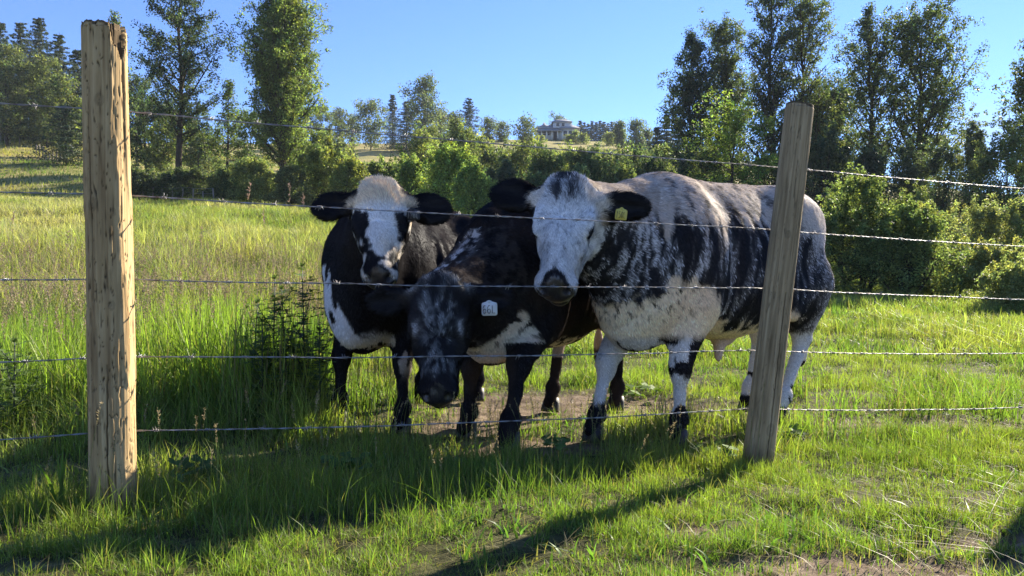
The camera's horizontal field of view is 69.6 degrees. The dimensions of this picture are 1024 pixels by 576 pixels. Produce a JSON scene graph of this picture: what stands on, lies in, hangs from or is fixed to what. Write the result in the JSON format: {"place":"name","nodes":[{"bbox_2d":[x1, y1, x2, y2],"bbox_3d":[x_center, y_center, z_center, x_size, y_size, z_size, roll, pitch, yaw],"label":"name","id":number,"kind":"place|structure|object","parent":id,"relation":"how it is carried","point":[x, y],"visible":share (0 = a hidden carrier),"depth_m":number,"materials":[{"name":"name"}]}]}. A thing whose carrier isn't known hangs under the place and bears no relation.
{"place":"outdoors","nodes":[
{"label":"outdoors","id":0,"kind":"place"},
{"bbox_2d":[0,140,1023,575],"bbox_3d":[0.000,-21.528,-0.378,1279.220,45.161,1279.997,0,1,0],"label":"ground","id":1,"kind":"structure","parent":0,"point":[528,410],"depth_m":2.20,"materials":[{"name":"green plant"}]},
{"bbox_2d":[0,42,39,145],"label":"woodland tree","id":2,"kind":"object","parent":1,"relation":"on","point":[10,52],"visible":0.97,"depth_m":95.25,"materials":[{"name":"green plant"}]},
{"bbox_2d":[0,22,43,140],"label":"fir tree","id":3,"kind":"object","parent":1,"relation":"on","point":[19,30],"visible":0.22,"depth_m":107.10,"materials":[{"name":"green plant"}]},
{"bbox_2d":[0,338,48,435],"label":"thistle","id":4,"kind":"object","parent":1,"relation":"on","point":[9,378],"visible":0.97,"depth_m":3.51,"materials":[{"name":"green plant"}]},
{"bbox_2d":[8,53,68,146],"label":"woodland tree","id":5,"kind":"object","parent":1,"relation":"on","point":[39,71],"visible":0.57,"depth_m":96.56,"materials":[{"name":"green plant"}]},
{"bbox_2d":[12,105,82,165],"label":"bush","id":6,"kind":"object","parent":1,"relation":"on","point":[66,123],"visible":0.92,"depth_m":77.16,"materials":[{"name":"green plant"}]},
{"bbox_2d":[15,17,81,142],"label":"fir tree","id":7,"kind":"object","parent":1,"relation":"on","point":[38,40],"visible":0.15,"depth_m":110.85,"materials":[{"name":"green plant"}]},
{"bbox_2d":[18,34,82,145],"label":"fir tree","id":8,"kind":"object","parent":1,"relation":"on","point":[58,43],"visible":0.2,"depth_m":105.00,"materials":[{"name":"green plant"}]},
{"bbox_2d":[39,434,70,523],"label":"blade clump","id":9,"kind":"object","parent":1,"relation":"on","point":[61,470],"visible":0.73,"depth_m":1.99,"materials":[{"name":"green plant"}]},
{"bbox_2d":[29,49,82,145],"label":"fir tree","id":10,"kind":"object","parent":1,"relation":"on","point":[75,54],"visible":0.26,"depth_m":102.89,"materials":[{"name":"green plant"}]},
{"bbox_2d":[32,72,81,157],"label":"woodland tree","id":11,"kind":"object","parent":1,"relation":"on","point":[59,91],"visible":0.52,"depth_m":84.85,"materials":[{"name":"green plant"}]},
{"bbox_2d":[81,19,137,516],"bbox_3d":[-1.145,0.100,2.103,0.128,1.696,0.128,-1,1,0],"label":"fence post","id":12,"kind":"object","parent":1,"relation":"on","point":[110,317],"visible":0.91,"depth_m":2.05,"materials":[{"name":"beige wood"}]},
{"bbox_2d":[0,348,1023,364],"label":"barbed wire","id":13,"kind":"object","parent":12,"relation":"attached to","point":[434,356],"visible":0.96,"depth_m":2.52,"materials":[{"name":"grey metal"}]},
{"bbox_2d":[0,191,1023,247],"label":"barbed wire","id":14,"kind":"object","parent":12,"relation":"attached to","point":[497,216],"visible":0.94,"depth_m":2.51,"materials":[{"name":"grey metal"}]},
{"bbox_2d":[0,275,1023,300],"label":"barbed wire","id":15,"kind":"object","parent":12,"relation":"attached to","point":[429,285],"visible":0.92,"depth_m":2.51,"materials":[{"name":"grey metal"}]},
{"bbox_2d":[0,102,1023,189],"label":"barbed wire","id":16,"kind":"object","parent":12,"relation":"attached to","point":[450,139],"visible":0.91,"depth_m":2.50,"materials":[{"name":"grey metal"}]},
{"bbox_2d":[0,405,1023,440],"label":"barbed wire","id":17,"kind":"object","parent":12,"relation":"attached to","point":[402,425],"visible":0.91,"depth_m":2.52,"materials":[{"name":"grey metal"}]},
{"bbox_2d":[107,9,141,138],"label":"sparse tree","id":18,"kind":"object","parent":1,"relation":"on","point":[114,20],"visible":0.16,"depth_m":65.88,"materials":[{"name":"green plant"}]},
{"bbox_2d":[131,162,161,200],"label":"bush","id":19,"kind":"object","parent":1,"relation":"on","point":[139,182],"visible":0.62,"depth_m":45.05,"materials":[{"name":"green plant"}]},
{"bbox_2d":[128,79,187,169],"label":"understory tree","id":20,"kind":"object","parent":1,"relation":"on","point":[140,124],"visible":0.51,"depth_m":72.77,"materials":[{"name":"green plant"}]},
{"bbox_2d":[10,183,308,418],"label":"grass stalks","id":21,"kind":"object","parent":1,"relation":"on","point":[289,186],"depth_m":3.79,"materials":[{"name":"green plant"}]},
{"bbox_2d":[139,113,193,176],"bbox_3d":[-30.819,-12.367,65.711,4.484,6.434,5.072,-1,1,-35],"label":"understory tree","id":22,"kind":"object","parent":1,"relation":"on","point":[159,155],"visible":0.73,"depth_m":64.97,"materials":[{"name":"green plant"}]},
{"bbox_2d":[0,283,333,426],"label":"grass","id":23,"kind":"structure","parent":1,"relation":"on","point":[185,332],"depth_m":3.95,"materials":[{"name":"green plant"}]},
{"bbox_2d":[128,0,238,170],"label":"cottonwood","id":24,"kind":"object","parent":1,"relation":"on","point":[187,70],"visible":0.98,"depth_m":58.96,"materials":[{"name":"green plant"}]},
{"bbox_2d":[146,165,227,200],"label":"bush","id":25,"kind":"object","parent":1,"relation":"on","point":[177,182],"visible":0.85,"depth_m":45.16,"materials":[{"name":"green plant"}]},
{"bbox_2d":[158,454,225,487],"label":"broadleaf weed","id":26,"kind":"object","parent":1,"relation":"on","point":[187,464],"visible":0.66,"depth_m":2.51,"materials":[{"name":"green plant"}]},
{"bbox_2d":[0,233,393,410],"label":"grass stalks","id":27,"kind":"object","parent":1,"relation":"on","point":[138,263],"depth_m":6.71,"materials":[{"name":"green plant"}]},
{"bbox_2d":[162,84,231,169],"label":"understory tree","id":28,"kind":"object","parent":1,"relation":"on","point":[191,105],"visible":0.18,"depth_m":77.16,"materials":[{"name":"green plant"}]},
{"bbox_2d":[182,124,226,174],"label":"understory tree","id":29,"kind":"object","parent":1,"relation":"on","point":[189,156],"visible":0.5,"depth_m":69.06,"materials":[{"name":"green plant"}]},
{"bbox_2d":[0,140,448,198],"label":"grass","id":30,"kind":"structure","parent":1,"relation":"on","point":[5,151],"depth_m":72.36,"materials":[{"name":"green plant"}]},
{"bbox_2d":[203,78,247,166],"bbox_3d":[-24.015,-12.622,61.788,3.731,9.968,3.571,0,1,-14],"label":"slender tree","id":31,"kind":"object","parent":1,"relation":"on","point":[228,86],"visible":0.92,"depth_m":61.67,"materials":[{"name":"green plant"}]},
{"bbox_2d":[199,159,258,201],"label":"bush","id":32,"kind":"object","parent":1,"relation":"on","point":[220,181],"visible":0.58,"depth_m":45.16,"materials":[{"name":"green plant"}]},
{"bbox_2d":[0,190,469,247],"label":"grass","id":33,"kind":"structure","parent":1,"relation":"on","point":[30,210],"depth_m":29.12,"materials":[{"name":"green plant"}]},
{"bbox_2d":[221,107,272,165],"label":"understory tree","id":34,"kind":"object","parent":1,"relation":"on","point":[249,150],"visible":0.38,"depth_m":74.95,"materials":[{"name":"green plant"}]},
{"bbox_2d":[222,154,286,202],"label":"bush","id":35,"kind":"object","parent":1,"relation":"on","point":[257,174],"visible":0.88,"depth_m":44.12,"materials":[{"name":"green plant"}]},
{"bbox_2d":[234,318,291,426],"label":"thistle","id":36,"kind":"object","parent":1,"relation":"on","point":[257,376],"visible":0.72,"depth_m":3.77,"materials":[{"name":"green plant"}]},
{"bbox_2d":[238,275,304,415],"bbox_3d":[-1.250,0.327,3.866,0.376,0.798,0.330,0,1,-21],"label":"thistle","id":37,"kind":"object","parent":1,"relation":"on","point":[274,307],"visible":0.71,"depth_m":3.85,"materials":[{"name":"green plant"}]},
{"bbox_2d":[224,0,333,169],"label":"poplar","id":38,"kind":"object","parent":1,"relation":"on","point":[279,57],"visible":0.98,"depth_m":60.36,"materials":[{"name":"green plant"}]},
{"bbox_2d":[253,285,314,397],"bbox_3d":[-1.220,0.360,3.975,0.336,0.755,0.375,0,1,0],"label":"thistle","id":39,"kind":"object","parent":1,"relation":"on","point":[281,288],"visible":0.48,"depth_m":3.97,"materials":[{"name":"green plant"}]},
{"bbox_2d":[257,162,316,207],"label":"bush","id":40,"kind":"object","parent":1,"relation":"on","point":[296,178],"visible":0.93,"depth_m":43.30,"materials":[{"name":"green plant"}]},
{"bbox_2d":[277,262,331,410],"bbox_3d":[-1.125,0.294,3.936,0.378,0.862,0.378,1,1,30],"label":"thistle","id":41,"kind":"object","parent":1,"relation":"on","point":[304,296],"visible":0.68,"depth_m":3.91,"materials":[{"name":"green plant"}]},
{"bbox_2d":[286,326,352,422],"bbox_3d":[-0.980,0.460,3.830,0.284,0.525,0.330,1,1,39],"label":"thistle","id":42,"kind":"object","parent":1,"relation":"on","point":[319,344],"visible":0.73,"depth_m":3.80,"materials":[{"name":"green plant"}]},
{"bbox_2d":[294,124,353,201],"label":"bush","id":43,"kind":"object","parent":1,"relation":"on","point":[319,160],"visible":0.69,"depth_m":45.16,"materials":[{"name":"green plant"}]},
{"bbox_2d":[304,103,344,143],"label":"understory tree","id":44,"kind":"object","parent":1,"relation":"on","point":[326,118],"visible":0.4,"depth_m":119.30,"materials":[{"name":"green plant"}]},
{"bbox_2d":[325,106,352,143],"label":"skyline tree","id":45,"kind":"object","parent":1,"relation":"on","point":[338,113],"visible":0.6,"depth_m":188.83,"materials":[{"name":"green plant"}]},
{"bbox_2d":[320,156,370,193],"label":"bush","id":46,"kind":"object","parent":1,"relation":"on","point":[348,175],"visible":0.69,"depth_m":43.48,"materials":[{"name":"green plant"}]},
{"bbox_2d":[320,451,386,476],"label":"broadleaf weed","id":47,"kind":"object","parent":1,"relation":"on","point":[353,463],"visible":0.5,"depth_m":2.57,"materials":[{"name":"green plant"}]},
{"bbox_2d":[344,97,392,149],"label":"skyline tree","id":48,"kind":"object","parent":1,"relation":"on","point":[364,110],"visible":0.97,"depth_m":168.67,"materials":[{"name":"green plant"}]},
{"bbox_2d":[365,153,400,178],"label":"bush","id":49,"kind":"object","parent":1,"relation":"on","point":[380,168],"visible":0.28,"depth_m":45.42,"materials":[{"name":"green plant"}]},
{"bbox_2d":[373,94,403,148],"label":"fir tree","id":50,"kind":"object","parent":1,"relation":"on","point":[391,104],"visible":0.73,"depth_m":178.93,"materials":[{"name":"green plant"}]},
{"bbox_2d":[308,174,484,435],"bbox_3d":[-0.568,0.122,4.020,0.802,1.261,2.159,0,1,5],"label":"cow","id":51,"kind":"object","parent":1,"relation":"on","point":[386,247],"visible":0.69,"depth_m":3.49},
{"bbox_2d":[384,101,417,152],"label":"fir tree","id":52,"kind":"object","parent":1,"relation":"on","point":[405,140],"visible":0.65,"depth_m":166.72,"materials":[{"name":"green plant"}]},
{"bbox_2d":[395,152,430,194],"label":"bush","id":53,"kind":"object","parent":1,"relation":"on","point":[406,177],"visible":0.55,"depth_m":41.36,"materials":[{"name":"green plant"}]},
{"bbox_2d":[388,118,450,191],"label":"bush","id":54,"kind":"object","parent":1,"relation":"on","point":[418,145],"visible":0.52,"depth_m":70.89,"materials":[{"name":"green plant"}]},
{"bbox_2d":[397,70,448,150],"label":"skyline tree","id":55,"kind":"object","parent":1,"relation":"on","point":[426,105],"visible":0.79,"depth_m":163.10,"materials":[{"name":"green plant"}]},
{"bbox_2d":[412,137,480,211],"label":"bush","id":56,"kind":"object","parent":1,"relation":"on","point":[442,178],"visible":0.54,"depth_m":39.56,"materials":[{"name":"green plant"}]},
{"bbox_2d":[431,115,486,180],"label":"bush","id":57,"kind":"object","parent":1,"relation":"on","point":[459,132],"visible":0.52,"depth_m":77.51,"materials":[{"name":"green plant"}]},
{"bbox_2d":[456,98,485,144],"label":"fir tree","id":58,"kind":"object","parent":1,"relation":"on","point":[469,111],"visible":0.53,"depth_m":176.91,"materials":[{"name":"green plant"}]},
{"bbox_2d":[447,155,497,217],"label":"bush","id":59,"kind":"object","parent":1,"relation":"on","point":[479,183],"visible":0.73,"depth_m":37.57,"materials":[{"name":"green plant"}]},
{"bbox_2d":[0,369,967,529],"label":"grass stalks","id":60,"kind":"object","parent":1,"relation":"on","point":[316,402],"depth_m":2.38,"materials":[{"name":"green plant"}]},
{"bbox_2d":[467,142,515,189],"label":"bush","id":61,"kind":"object","parent":1,"relation":"on","point":[490,156],"visible":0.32,"depth_m":73.48,"materials":[{"name":"green plant"}]},
{"bbox_2d":[364,201,624,451],"bbox_3d":[0.076,0.158,3.689,0.598,1.195,2.083,1,1,27],"label":"cow","id":62,"kind":"object","parent":1,"relation":"on","point":[488,322],"visible":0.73,"depth_m":3.15},
{"bbox_2d":[484,155,518,182],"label":"bush","id":63,"kind":"object","parent":1,"relation":"on","point":[504,171],"visible":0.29,"depth_m":47.17,"materials":[{"name":"green plant"}]},
{"bbox_2d":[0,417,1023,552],"bbox_3d":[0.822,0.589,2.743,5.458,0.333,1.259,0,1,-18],"label":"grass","id":64,"kind":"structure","parent":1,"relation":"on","point":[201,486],"depth_m":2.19,"materials":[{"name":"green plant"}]},
{"bbox_2d":[0,353,1023,575],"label":"thatch","id":65,"kind":"object","parent":1,"relation":"on","point":[724,552],"visible":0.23,"depth_m":1.94,"materials":[{"name":"beige plant"}]},
{"bbox_2d":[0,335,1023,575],"bbox_3d":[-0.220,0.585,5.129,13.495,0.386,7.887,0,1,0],"label":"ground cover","id":66,"kind":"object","parent":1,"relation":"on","point":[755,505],"visible":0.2,"depth_m":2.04,"materials":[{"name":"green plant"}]},
{"bbox_2d":[492,135,539,178],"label":"bush","id":67,"kind":"object","parent":1,"relation":"on","point":[519,159],"visible":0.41,"depth_m":71.24,"materials":[{"name":"green plant"}]},
{"bbox_2d":[509,111,537,150],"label":"skyline tree","id":68,"kind":"object","parent":1,"relation":"on","point":[525,129],"visible":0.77,"depth_m":168.35,"materials":[{"name":"green plant"}]},
{"bbox_2d":[330,385,731,460],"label":"grass stalks","id":69,"kind":"object","parent":1,"relation":"on","point":[659,406],"depth_m":3.23,"materials":[{"name":"green plant"}]},
{"bbox_2d":[525,139,567,177],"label":"bush","id":70,"kind":"object","parent":1,"relation":"on","point":[542,163],"visible":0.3,"depth_m":53.48,"materials":[{"name":"green plant"}]},
{"bbox_2d":[524,434,570,459],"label":"broadleaf weed","id":71,"kind":"object","parent":1,"relation":"on","point":[557,441],"visible":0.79,"depth_m":2.96,"materials":[{"name":"green plant"}]},
{"bbox_2d":[535,119,580,139],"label":"house","id":72,"kind":"structure","parent":1,"relation":"on","point":[558,129],"depth_m":221.56,"materials":[{"name":"stone"}]},
{"bbox_2d":[568,143,606,181],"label":"bush","id":73,"kind":"object","parent":1,"relation":"on","point":[593,167],"visible":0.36,"depth_m":53.36,"materials":[{"name":"green plant"}]},
{"bbox_2d":[606,159,636,183],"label":"bush","id":74,"kind":"object","parent":1,"relation":"on","point":[621,173],"visible":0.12,"depth_m":39.65,"materials":[{"name":"green plant"}]},
{"bbox_2d":[598,144,645,182],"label":"bush","id":75,"kind":"object","parent":1,"relation":"on","point":[608,178],"visible":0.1,"depth_m":51.70,"materials":[{"name":"green plant"}]},
{"bbox_2d":[622,117,650,150],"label":"skyline tree","id":76,"kind":"object","parent":1,"relation":"on","point":[635,136],"visible":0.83,"depth_m":178.52,"materials":[{"name":"green plant"}]},
{"bbox_2d":[636,146,674,173],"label":"bush","id":77,"kind":"object","parent":1,"relation":"on","point":[649,165],"visible":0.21,"depth_m":51.64,"materials":[{"name":"green plant"}]},
{"bbox_2d":[486,170,834,448],"bbox_3d":[0.873,0.086,3.661,2.287,1.304,0.666,-1,1,-41],"label":"cow","id":78,"kind":"object","parent":1,"relation":"on","point":[603,254],"visible":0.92,"depth_m":3.28},
{"bbox_2d":[654,25,727,177],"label":"cottonwood","id":79,"kind":"object","parent":1,"relation":"on","point":[691,91],"visible":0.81,"depth_m":65.40,"materials":[{"name":"green plant"}]},
{"bbox_2d":[686,129,738,182],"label":"bush","id":80,"kind":"object","parent":1,"relation":"on","point":[699,166],"visible":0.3,"depth_m":45.59,"materials":[{"name":"green plant"}]},
{"bbox_2d":[696,7,760,183],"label":"cottonwood","id":81,"kind":"object","parent":1,"relation":"on","point":[722,32],"visible":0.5,"depth_m":67.20,"materials":[{"name":"green plant"}]},
{"bbox_2d":[681,86,779,185],"bbox_3d":[13.003,-7.030,43.815,5.613,9.238,5.268,0,1,0],"label":"round tree","id":82,"kind":"object","parent":1,"relation":"on","point":[728,137],"visible":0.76,"depth_m":43.34,"materials":[{"name":"green plant"}]},
{"bbox_2d":[730,142,779,185],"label":"bush","id":83,"kind":"object","parent":1,"relation":"on","point":[766,178],"visible":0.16,"depth_m":47.41,"materials":[{"name":"green plant"}]},
{"bbox_2d":[742,101,813,467],"bbox_3d":[1.003,0.144,2.823,0.120,1.705,0.117,6,1,0],"label":"fence post","id":84,"kind":"object","parent":1,"relation":"on","point":[774,321],"visible":0.84,"depth_m":2.77,"materials":[{"name":"brown wood"}]},
{"bbox_2d":[732,0,844,184],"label":"cottonwood","id":85,"kind":"object","parent":1,"relation":"on","point":[769,101],"visible":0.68,"depth_m":60.95,"materials":[{"name":"green plant"}]},
{"bbox_2d":[749,0,854,202],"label":"cottonwood","id":86,"kind":"object","parent":1,"relation":"on","point":[803,47],"visible":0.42,"depth_m":63.12,"materials":[{"name":"green plant"}]},
{"bbox_2d":[805,110,858,208],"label":"bush","id":87,"kind":"object","parent":1,"relation":"on","point":[831,151],"visible":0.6,"depth_m":45.31,"materials":[{"name":"green plant"}]},
{"bbox_2d":[798,49,867,186],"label":"cottonwood","id":88,"kind":"object","parent":1,"relation":"on","point":[848,99],"visible":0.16,"depth_m":68.66,"materials":[{"name":"green plant"}]},
{"bbox_2d":[831,0,917,195],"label":"cottonwood","id":89,"kind":"object","parent":1,"relation":"on","point":[867,23],"visible":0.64,"depth_m":58.93,"materials":[{"name":"green plant"}]},
{"bbox_2d":[815,162,935,296],"bbox_3d":[8.265,-1.336,17.458,3.266,3.358,2.794,0,1,0],"label":"bush","id":90,"kind":"object","parent":1,"relation":"on","point":[838,224],"visible":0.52,"depth_m":17.25,"materials":[{"name":"green plant"}]},
{"bbox_2d":[852,135,902,227],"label":"bush","id":91,"kind":"object","parent":1,"relation":"on","point":[874,164],"visible":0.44,"depth_m":43.18,"materials":[{"name":"green plant"}]},
{"bbox_2d":[835,193,974,297],"bbox_3d":[9.050,-0.902,16.983,2.785,2.543,2.697,-1,1,-37],"label":"bush","id":92,"kind":"object","parent":1,"relation":"on","point":[914,222],"visible":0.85,"depth_m":16.62,"materials":[{"name":"green plant"}]},
{"bbox_2d":[883,125,931,204],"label":"bush","id":93,"kind":"object","parent":1,"relation":"on","point":[905,161],"visible":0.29,"depth_m":45.48,"materials":[{"name":"green plant"}]},
{"bbox_2d":[880,177,951,263],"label":"bush","id":94,"kind":"object","parent":1,"relation":"on","point":[921,195],"visible":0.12,"depth_m":35.67,"materials":[{"name":"green plant"}]},
{"bbox_2d":[849,0,989,193],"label":"cottonwood","id":95,"kind":"object","parent":1,"relation":"on","point":[932,101],"visible":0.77,"depth_m":56.85,"materials":[{"name":"green plant"}]},
{"bbox_2d":[907,127,967,237],"bbox_3d":[26.033,-5.755,43.956,4.919,7.679,3.998,0,1,0],"label":"bush","id":96,"kind":"object","parent":1,"relation":"on","point":[938,159],"visible":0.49,"depth_m":43.72,"materials":[{"name":"green plant"}]},
{"bbox_2d":[917,199,995,273],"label":"bush","id":97,"kind":"object","parent":1,"relation":"on","point":[952,218],"visible":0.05,"depth_m":24.65,"materials":[{"name":"green plant"}]},
{"bbox_2d":[943,102,1005,241],"bbox_3d":[26.441,-6.116,41.840,3.923,8.760,3.285,0,1,0],"label":"bush","id":98,"kind":"object","parent":1,"relation":"on","point":[968,147],"visible":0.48,"depth_m":41.70,"materials":[{"name":"plant"}]},
{"bbox_2d":[930,234,1023,295],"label":"bush","id":99,"kind":"object","parent":1,"relation":"on","point":[983,256],"visible":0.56,"depth_m":16.79,"materials":[{"name":"green plant"}]},
{"bbox_2d":[939,192,1022,252],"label":"bush","id":100,"kind":"object","parent":1,"relation":"on","point":[979,217],"visible":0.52,"depth_m":25.38,"materials":[{"name":"green plant"}]},
{"bbox_2d":[948,253,1023,313],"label":"bush","id":101,"kind":"object","parent":1,"relation":"on","point":[1008,282],"visible":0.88,"depth_m":12.78,"materials":[{"name":"green plant"}]},
{"bbox_2d":[960,113,1023,244],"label":"bush","id":102,"kind":"object","parent":1,"relation":"on","point":[1010,152],"visible":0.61,"depth_m":37.99,"materials":[{"name":"green plant"}]},
{"bbox_2d":[979,190,1023,251],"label":"bush","id":103,"kind":"object","parent":1,"relation":"on","point":[1016,220],"visible":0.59,"depth_m":24.82,"materials":[{"name":"green plant"}]},
{"bbox_2d":[989,39,1023,205],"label":"cottonwood","id":104,"kind":"object","parent":1,"relation":"on","point":[1019,81],"visible":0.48,"depth_m":45.71,"materials":[{"name":"green plant"}]},
{"bbox_2d":[0,298,1023,486],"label":"grass","id":105,"kind":"structure","parent":0,"point":[223,419],"depth_m":3.60,"materials":[{"name":"green plant"}]},
{"bbox_2d":[0,215,1023,362],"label":"grass","id":106,"kind":"structure","parent":0,"point":[935,322],"depth_m":10.78,"materials":[{"name":"green plant"}]},
{"bbox_2d":[0,0,1023,193],"label":"sky","id":107,"kind":"structure","parent":0,"point":[587,61],"materials":[{"name":"blue"}]},
{"bbox_2d":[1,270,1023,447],"bbox_3d":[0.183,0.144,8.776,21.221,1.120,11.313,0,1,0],"label":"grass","id":108,"kind":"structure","parent":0,"point":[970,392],"depth_m":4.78,"materials":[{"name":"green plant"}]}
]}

